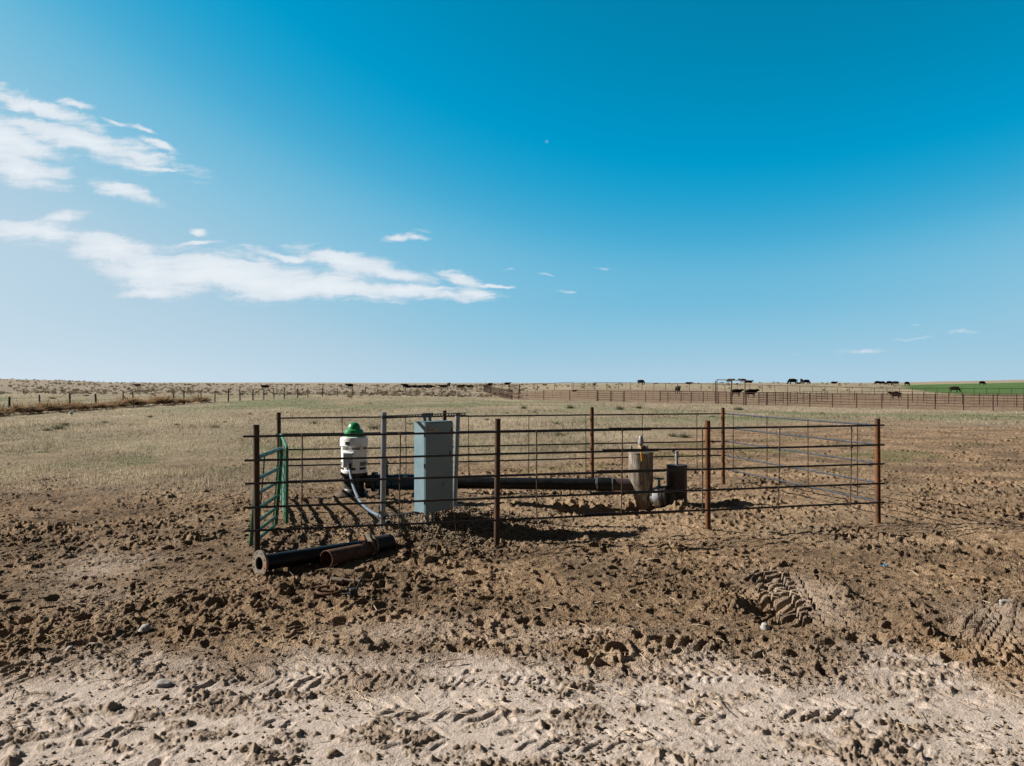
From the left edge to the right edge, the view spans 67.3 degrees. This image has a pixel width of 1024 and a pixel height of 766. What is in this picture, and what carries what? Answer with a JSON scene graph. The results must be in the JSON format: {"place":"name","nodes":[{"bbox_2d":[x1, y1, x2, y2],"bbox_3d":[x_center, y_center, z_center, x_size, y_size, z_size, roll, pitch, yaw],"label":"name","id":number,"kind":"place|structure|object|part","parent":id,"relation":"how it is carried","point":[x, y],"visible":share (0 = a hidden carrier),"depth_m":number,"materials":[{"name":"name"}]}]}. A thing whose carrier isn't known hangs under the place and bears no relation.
{"place":"outdoors","nodes":[
{"label":"outdoors","id":0,"kind":"place"},
{"bbox_2d":[0,420,1023,663],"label":"muddy ground","id":1,"kind":"structure","parent":0,"point":[992,463],"depth_m":8.48,"materials":[{"name":"soil"}]},
{"bbox_2d":[138,624,151,633],"bbox_3d":[-2.962,1.987,6.199,0.100,0.074,0.110,0,0,0],"label":"stone","id":2,"kind":"object","parent":1,"relation":"on","point":[143,628],"visible":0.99,"depth_m":6.17,"materials":[{"name":"white stone"}]},
{"bbox_2d":[260,581,277,585],"bbox_3d":[-2.389,1.984,7.588,0.180,0.026,0.180,0,0,0],"label":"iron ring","id":3,"kind":"object","parent":1,"relation":"on","point":[268,585],"visible":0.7,"depth_m":7.61,"materials":[{"name":"brown metal"}]},
{"bbox_2d":[252,534,395,574],"bbox_3d":[-2.051,1.903,8.639,0.284,0.332,1.760,0,0,41],"label":"flanged pipe","id":4,"kind":"object","parent":1,"relation":"on","point":[263,562],"visible":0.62,"depth_m":8.29,"materials":[{"name":"black metal"}]},
{"bbox_2d":[321,589,332,592],"bbox_3d":[-1.719,1.931,7.146,0.111,0.035,0.032,0,0,8],"label":"rusty rod","id":5,"kind":"object","parent":1,"relation":"on","point":[327,590],"visible":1,"depth_m":7.13,"materials":[{"name":"brown metal"}]},
{"bbox_2d":[315,585,341,595],"bbox_3d":[-1.714,1.936,7.189,0.250,0.044,0.249,0,0,0],"label":"iron ring","id":6,"kind":"object","parent":1,"relation":"on","point":[327,594],"visible":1,"depth_m":7.14,"materials":[{"name":"brown metal"}]},
{"bbox_2d":[330,577,358,584],"bbox_3d":[-1.631,1.935,7.520,0.300,0.064,0.086,0,0,0],"label":"scrap wood","id":7,"kind":"object","parent":1,"relation":"on","point":[338,580],"visible":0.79,"depth_m":7.50,"materials":[{"name":"brown wood"}]},
{"bbox_2d":[320,541,376,567],"bbox_3d":[-1.829,1.933,8.615,0.224,0.237,0.689,0,0,33],"label":"pipe offcut","id":8,"kind":"object","parent":1,"relation":"on","point":[340,556],"visible":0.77,"depth_m":8.50,"materials":[{"name":"brown metal"}]},
{"bbox_2d":[340,574,363,598],"bbox_3d":[-1.474,1.878,7.094,0.218,0.216,0.070,0,0,-17],"label":"scrap bracket","id":9,"kind":"object","parent":1,"relation":"on","point":[352,592],"visible":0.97,"depth_m":7.08,"materials":[{"name":"black metal"}]},
{"bbox_2d":[332,422,373,499],"bbox_3d":[-2.658,1.379,12.852,0.705,1.443,0.595,0,0,0],"label":"well pump","id":10,"kind":"object","parent":1,"relation":"on","point":[353,446],"visible":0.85,"depth_m":12.74,"materials":[{"name":"white paint"}]},
{"bbox_2d":[347,463,388,523],"bbox_3d":[-2.184,1.589,11.390,0.109,0.557,2.629,0,0,-23],"label":"flexible conduit","id":11,"kind":"object","parent":10,"relation":"attached to","point":[349,467],"visible":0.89,"depth_m":11.71,"materials":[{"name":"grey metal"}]},
{"bbox_2d":[372,459,632,495],"bbox_3d":[-0.045,1.562,12.687,4.530,0.610,0.330,0,0,5],"label":"discharge pipe","id":12,"kind":"object","parent":10,"relation":"attached to","point":[601,484],"visible":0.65,"depth_m":12.58,"materials":[{"name":"black metal"}]},
{"bbox_2d":[371,592,376,610],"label":"twig","id":13,"kind":"object","parent":1,"relation":"on","point":[373,602],"visible":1,"depth_m":6.70,"materials":[{"name":"wood"}]},
{"bbox_2d":[380,412,467,528],"bbox_3d":[-1.204,1.343,10.622,0.123,1.915,1.540,0,0,44],"label":"equipment rack","id":14,"kind":"object","parent":1,"relation":"on","point":[384,418],"visible":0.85,"depth_m":10.21,"materials":[{"name":"metal"}]},
{"bbox_2d":[413,413,452,521],"bbox_3d":[-1.061,1.217,10.507,0.265,1.608,0.534,0,0,44],"label":"electrical cabinet","id":15,"kind":"object","parent":14,"relation":"attached to","point":[432,444],"visible":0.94,"depth_m":10.38,"materials":[{"name":"grey metal"}]},
{"bbox_3d":[-0.990,1.136,10.431,0.017,1.202,0.496,0,0,44],"label":"door","id":16,"kind":"part","parent":15,"relation":"part of","materials":[{"name":"grey metal"}]},
{"bbox_2d":[230,502,651,554],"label":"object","id":17,"kind":"structure","parent":1,"relation":"on","point":[422,519],"depth_m":10.41,"materials":[{"name":"soil"}]},
{"bbox_2d":[434,514,470,542],"bbox_3d":[-0.745,1.912,9.770,0.642,0.424,0.546,0,0,-22],"label":"dry weed","id":18,"kind":"object","parent":1,"relation":"on","point":[444,539],"visible":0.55,"depth_m":9.73,"materials":[{"name":"plant"}]},
{"bbox_2d":[0,481,1023,765],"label":"clods","id":19,"kind":"object","parent":1,"relation":"on","point":[292,759],"visible":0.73,"depth_m":5.65,"materials":[{"name":"soil"}]},
{"bbox_2d":[0,471,1023,748],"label":"straw","id":20,"kind":"object","parent":1,"relation":"on","point":[472,627],"visible":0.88,"depth_m":5.20,"materials":[{"name":"beige plant"}]},
{"bbox_2d":[243,407,884,552],"bbox_3d":[0.577,1.446,12.168,8.702,1.991,4.578,0,0,-13],"label":"pipe fence","id":21,"kind":"object","parent":1,"relation":"on","point":[497,475],"visible":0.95,"depth_m":10.29,"materials":[{"name":"metal"}]},
{"bbox_2d":[249,447,282,546],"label":"farm gate","id":22,"kind":"structure","parent":21,"relation":"attached to","point":[275,511],"depth_m":9.90,"materials":[{"name":"green metal"}]},
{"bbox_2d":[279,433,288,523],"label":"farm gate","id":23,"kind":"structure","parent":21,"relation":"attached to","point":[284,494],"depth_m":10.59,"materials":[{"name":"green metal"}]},
{"bbox_2d":[628,436,652,510],"bbox_3d":[2.094,1.577,12.500,0.404,1.447,0.404,0,0,-35],"label":"standpipe","id":24,"kind":"object","parent":1,"relation":"on","point":[642,481],"visible":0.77,"depth_m":12.36,"materials":[{"name":"beige metal"}]},
{"bbox_2d":[665,450,686,506],"bbox_3d":[2.602,1.698,12.528,0.580,1.205,0.356,0,0,-32],"label":"outlet riser","id":25,"kind":"object","parent":1,"relation":"on","point":[676,480],"visible":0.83,"depth_m":12.45,"materials":[{"name":"black metal"}]},
{"bbox_2d":[649,477,668,506],"bbox_3d":[2.365,1.751,12.346,0.287,0.468,0.330,0,0,24],"label":"gate valve","id":26,"kind":"object","parent":25,"relation":"attached to","point":[658,499],"visible":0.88,"depth_m":12.24,"materials":[{"name":"grey metal"}]},
{"bbox_2d":[760,622,770,630],"bbox_3d":[2.046,1.980,6.210,0.077,0.090,0.088,0,0,0],"label":"stone","id":27,"kind":"object","parent":1,"relation":"on","point":[764,626],"visible":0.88,"depth_m":6.18,"materials":[{"name":"white stone"}]},
{"bbox_2d":[999,599,1010,605],"bbox_3d":[4.198,1.869,6.548,0.106,0.057,0.071,0,0,0],"label":"stone","id":28,"kind":"object","parent":1,"relation":"on","point":[1002,602],"visible":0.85,"depth_m":6.52,"materials":[{"name":"white stone"}]},
{"bbox_2d":[0,645,1023,765],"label":"dirt road","id":29,"kind":"structure","parent":0,"point":[251,715],"depth_m":4.70,"materials":[{"name":"soil"}]},
{"bbox_2d":[155,679,172,687],"bbox_3d":[-2.299,1.988,5.074,0.112,0.049,0.092,0,0,0],"label":"stone","id":30,"kind":"object","parent":29,"relation":"on","point":[162,683],"visible":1,"depth_m":5.05,"materials":[{"name":"white stone"}]},
{"bbox_2d":[435,658,463,663],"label":"twig","id":31,"kind":"object","parent":29,"relation":"on","point":[449,660],"visible":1,"depth_m":5.46,"materials":[{"name":"wood"}]},
{"bbox_2d":[0,379,1023,493],"bbox_3d":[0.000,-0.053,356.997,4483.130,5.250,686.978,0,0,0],"label":"grassland","id":32,"kind":"structure","parent":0,"point":[796,388],"depth_m":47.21,"materials":[{"name":"plant"}]},
{"bbox_2d":[0,407,11,416],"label":"tumbleweed","id":33,"kind":"object","parent":32,"relation":"on","point":[2,413],"visible":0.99,"depth_m":46.65,"materials":[{"name":"brown plant"}]},
{"bbox_2d":[0,403,18,415],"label":"tumbleweed","id":34,"kind":"object","parent":32,"relation":"on","point":[7,411],"visible":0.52,"depth_m":47.93,"materials":[{"name":"brown plant"}]},
{"bbox_2d":[4,401,30,413],"bbox_3d":[-31.819,1.520,49.429,2.172,1.145,2.582,0,0,-9],"label":"tumbleweed","id":35,"kind":"object","parent":32,"relation":"on","point":[19,408],"visible":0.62,"depth_m":49.27,"materials":[{"name":"brown plant"}]},
{"bbox_2d":[15,401,47,413],"bbox_3d":[-31.883,1.555,50.482,2.943,1.070,2.476,0,0,11],"label":"tumbleweed","id":36,"kind":"object","parent":32,"relation":"on","point":[31,408],"visible":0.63,"depth_m":50.52,"materials":[{"name":"brown plant"}]},
{"bbox_2d":[23,405,45,413],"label":"tumbleweed","id":37,"kind":"object","parent":32,"relation":"on","point":[40,409],"visible":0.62,"depth_m":51.08,"materials":[{"name":"brown plant"}]},
{"bbox_2d":[32,397,62,412],"bbox_3d":[-31.751,1.445,52.137,2.485,1.286,2.953,0,0,33],"label":"tumbleweed","id":38,"kind":"object","parent":32,"relation":"on","point":[48,408],"visible":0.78,"depth_m":52.08,"materials":[{"name":"brown plant"}]},
{"bbox_2d":[36,401,70,412],"bbox_3d":[-31.562,1.563,52.862,2.859,1.044,2.405,0,0,-1],"label":"tumbleweed","id":39,"kind":"object","parent":32,"relation":"on","point":[61,408],"visible":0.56,"depth_m":52.79,"materials":[{"name":"brown plant"}]},
{"bbox_2d":[50,423,66,429],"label":"sagebrush","id":40,"kind":"object","parent":32,"relation":"on","point":[58,427],"visible":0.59,"depth_m":33.82,"materials":[{"name":"plant"}]},
{"bbox_2d":[50,397,73,411],"bbox_3d":[-31.559,1.412,53.642,1.840,1.321,2.290,0,0,-44],"label":"tumbleweed","id":41,"kind":"object","parent":32,"relation":"on","point":[65,405],"visible":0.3,"depth_m":53.76,"materials":[{"name":"brown plant"}]},
{"bbox_2d":[65,401,81,410],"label":"tumbleweed","id":42,"kind":"object","parent":32,"relation":"on","point":[74,406],"visible":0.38,"depth_m":54.94,"materials":[{"name":"brown plant"}]},
{"bbox_2d":[72,401,98,409],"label":"tumbleweed","id":43,"kind":"object","parent":32,"relation":"on","point":[85,406],"visible":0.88,"depth_m":55.74,"materials":[{"name":"brown plant"}]},
{"bbox_2d":[85,402,105,409],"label":"tumbleweed","id":44,"kind":"object","parent":32,"relation":"on","point":[95,407],"visible":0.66,"depth_m":57.44,"materials":[{"name":"brown plant"}]},
{"bbox_2d":[95,401,109,408],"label":"tumbleweed","id":45,"kind":"object","parent":32,"relation":"on","point":[103,405],"visible":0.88,"depth_m":58.02,"materials":[{"name":"brown plant"}]},
{"bbox_2d":[103,399,117,408],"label":"tumbleweed","id":46,"kind":"object","parent":32,"relation":"on","point":[111,405],"visible":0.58,"depth_m":59.73,"materials":[{"name":"brown plant"}]},
{"bbox_2d":[113,400,132,407],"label":"tumbleweed","id":47,"kind":"object","parent":32,"relation":"on","point":[120,404],"visible":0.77,"depth_m":61.16,"materials":[{"name":"brown plant"}]},
{"bbox_2d":[115,394,152,405],"bbox_3d":[-31.223,1.259,63.044,2.659,1.515,3.310,0,0,1],"label":"tumbleweed","id":48,"kind":"object","parent":32,"relation":"on","point":[127,400],"visible":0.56,"depth_m":62.83,"materials":[{"name":"brown plant"}]},
{"bbox_2d":[125,397,145,406],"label":"tumbleweed","id":49,"kind":"object","parent":32,"relation":"on","point":[137,402],"visible":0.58,"depth_m":63.05,"materials":[{"name":"brown plant"}]},
{"bbox_2d":[131,394,153,406],"bbox_3d":[-31.109,1.382,64.592,2.042,1.251,2.542,0,0,-16],"label":"tumbleweed","id":50,"kind":"object","parent":32,"relation":"on","point":[146,403],"visible":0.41,"depth_m":64.53,"materials":[{"name":"brown plant"}]},
{"bbox_2d":[144,395,161,404],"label":"tumbleweed","id":51,"kind":"object","parent":32,"relation":"on","point":[151,398],"visible":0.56,"depth_m":66.58,"materials":[{"name":"brown plant"}]},
{"bbox_2d":[144,392,177,404],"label":"tumbleweed","id":52,"kind":"object","parent":32,"relation":"on","point":[171,400],"visible":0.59,"depth_m":67.45,"materials":[{"name":"brown plant"}]},
{"bbox_2d":[151,394,176,404],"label":"tumbleweed","id":53,"kind":"object","parent":32,"relation":"on","point":[161,400],"visible":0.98,"depth_m":66.43,"materials":[{"name":"brown plant"}]},
{"bbox_2d":[172,394,185,403],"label":"tumbleweed","id":54,"kind":"object","parent":32,"relation":"on","point":[179,399],"visible":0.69,"depth_m":70.22,"materials":[{"name":"brown plant"}]},
{"bbox_2d":[182,396,193,403],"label":"tumbleweed","id":55,"kind":"object","parent":32,"relation":"on","point":[188,401],"visible":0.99,"depth_m":70.49,"materials":[{"name":"brown plant"}]},
{"bbox_2d":[188,394,213,402],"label":"tumbleweed","id":56,"kind":"object","parent":32,"relation":"on","point":[200,399],"visible":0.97,"depth_m":73.32,"materials":[{"name":"brown plant"}]},
{"bbox_2d":[2,385,465,412],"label":"wire fence","id":57,"kind":"object","parent":32,"relation":"on","point":[69,400],"visible":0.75,"depth_m":76.46,"materials":[{"name":"brown wood"}]},
{"bbox_2d":[365,424,380,429],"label":"sagebrush","id":58,"kind":"object","parent":32,"relation":"on","point":[373,427],"visible":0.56,"depth_m":32.91,"materials":[{"name":"plant"}]},
{"bbox_2d":[0,378,896,397],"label":"brush","id":59,"kind":"object","parent":32,"relation":"on","point":[139,390],"visible":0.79,"depth_m":158.89,"materials":[{"name":"brown plant"}]},
{"bbox_2d":[520,382,570,390],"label":"corral fence","id":60,"kind":"object","parent":32,"relation":"on","point":[546,383],"visible":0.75,"depth_m":152.94,"materials":[{"name":"white metal"}]},
{"bbox_2d":[677,432,693,437],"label":"sagebrush","id":61,"kind":"object","parent":32,"relation":"on","point":[683,436],"visible":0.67,"depth_m":28.12,"materials":[{"name":"green plant"}]},
{"bbox_2d":[787,379,797,383],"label":"cow","id":62,"kind":"object","parent":32,"relation":"on","point":[792,380],"visible":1,"depth_m":205.74},
{"bbox_2d":[595,382,1023,395],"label":"corral fence","id":63,"kind":"object","parent":32,"relation":"on","point":[787,386],"visible":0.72,"depth_m":151.34,"materials":[{"name":"brown metal"}]},
{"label":"portal frame","id":64,"kind":"object","parent":32,"relation":"on","visible":0},
{"bbox_2d":[718,392,730,403],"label":"pen gate","id":65,"kind":"structure","parent":64,"relation":"attached to","point":[724,396],"depth_m":89.34,"materials":[{"name":"brown metal"}]},
{"bbox_2d":[732,392,743,404],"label":"pen gate","id":66,"kind":"structure","parent":64,"relation":"attached to","point":[737,398],"depth_m":87.50,"materials":[{"name":"metal"}]},
{"bbox_2d":[0,0,1023,382],"label":"sky","id":67,"kind":"structure","parent":0,"point":[192,191],"materials":[{"name":"blue"}]},
{"bbox_2d":[178,380,1023,384],"bbox_3d":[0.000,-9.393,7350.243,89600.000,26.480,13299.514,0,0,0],"label":"hills","id":68,"kind":"structure","parent":0,"point":[949,382],"depth_m":1814.38,"materials":[{"name":"beige plant"}]},
{"bbox_2d":[488,389,1022,410],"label":"pen dirt","id":69,"kind":"structure","parent":0,"point":[1007,404],"depth_m":113.59,"materials":[{"name":"soil"}]},
{"bbox_2d":[484,385,511,399],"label":"corral fence","id":70,"kind":"object","parent":69,"relation":"on","point":[496,391],"visible":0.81,"depth_m":129.09,"materials":[{"name":"brown metal"}]},
{"bbox_2d":[518,390,596,399],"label":"corral fence","id":71,"kind":"object","parent":69,"relation":"on","point":[543,397],"visible":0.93,"depth_m":104.16,"materials":[{"name":"brown metal"}]},
{"bbox_2d":[598,391,610,400],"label":"pen gate","id":72,"kind":"structure","parent":71,"relation":"attached to","point":[605,397],"depth_m":101.32,"materials":[{"name":"brown metal"}]},
{"bbox_2d":[611,391,623,401],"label":"pen gate","id":73,"kind":"structure","parent":69,"relation":"on","point":[617,395],"depth_m":100.43,"materials":[{"name":"brown metal"}]},
{"bbox_2d":[624,391,715,403],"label":"corral fence","id":74,"kind":"object","parent":69,"relation":"on","point":[645,397],"visible":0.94,"depth_m":95.96,"materials":[{"name":"brown metal"}]},
{"bbox_2d":[670,391,726,402],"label":"corral fence","id":75,"kind":"object","parent":69,"relation":"on","point":[681,395],"visible":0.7,"depth_m":99.35,"materials":[{"name":"brown metal"}]},
{"bbox_2d":[730,389,743,395],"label":"cow","id":76,"kind":"object","parent":69,"relation":"on","point":[739,391],"visible":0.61,"depth_m":129.82},
{"bbox_2d":[744,389,759,396],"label":"cow","id":77,"kind":"object","parent":69,"relation":"on","point":[751,390],"visible":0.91,"depth_m":125.78},
{"bbox_2d":[746,392,1023,410],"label":"corral fence","id":78,"kind":"object","parent":69,"relation":"on","point":[881,402],"visible":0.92,"depth_m":74.94,"materials":[{"name":"brown metal"}]},
{"bbox_2d":[758,391,1023,405],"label":"corral fence","id":79,"kind":"object","parent":69,"relation":"on","point":[821,398],"visible":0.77,"depth_m":96.69,"materials":[{"name":"brown metal"}]},
{"bbox_2d":[899,382,1023,394],"bbox_3d":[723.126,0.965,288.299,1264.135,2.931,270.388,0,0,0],"label":"crop field","id":80,"kind":"structure","parent":0,"point":[972,389],"depth_m":211.16,"materials":[{"name":"plant"}]},
{"bbox_2d":[949,386,960,391],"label":"cow","id":81,"kind":"object","parent":80,"relation":"on","point":[955,388],"visible":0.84,"depth_m":171.84}
]}

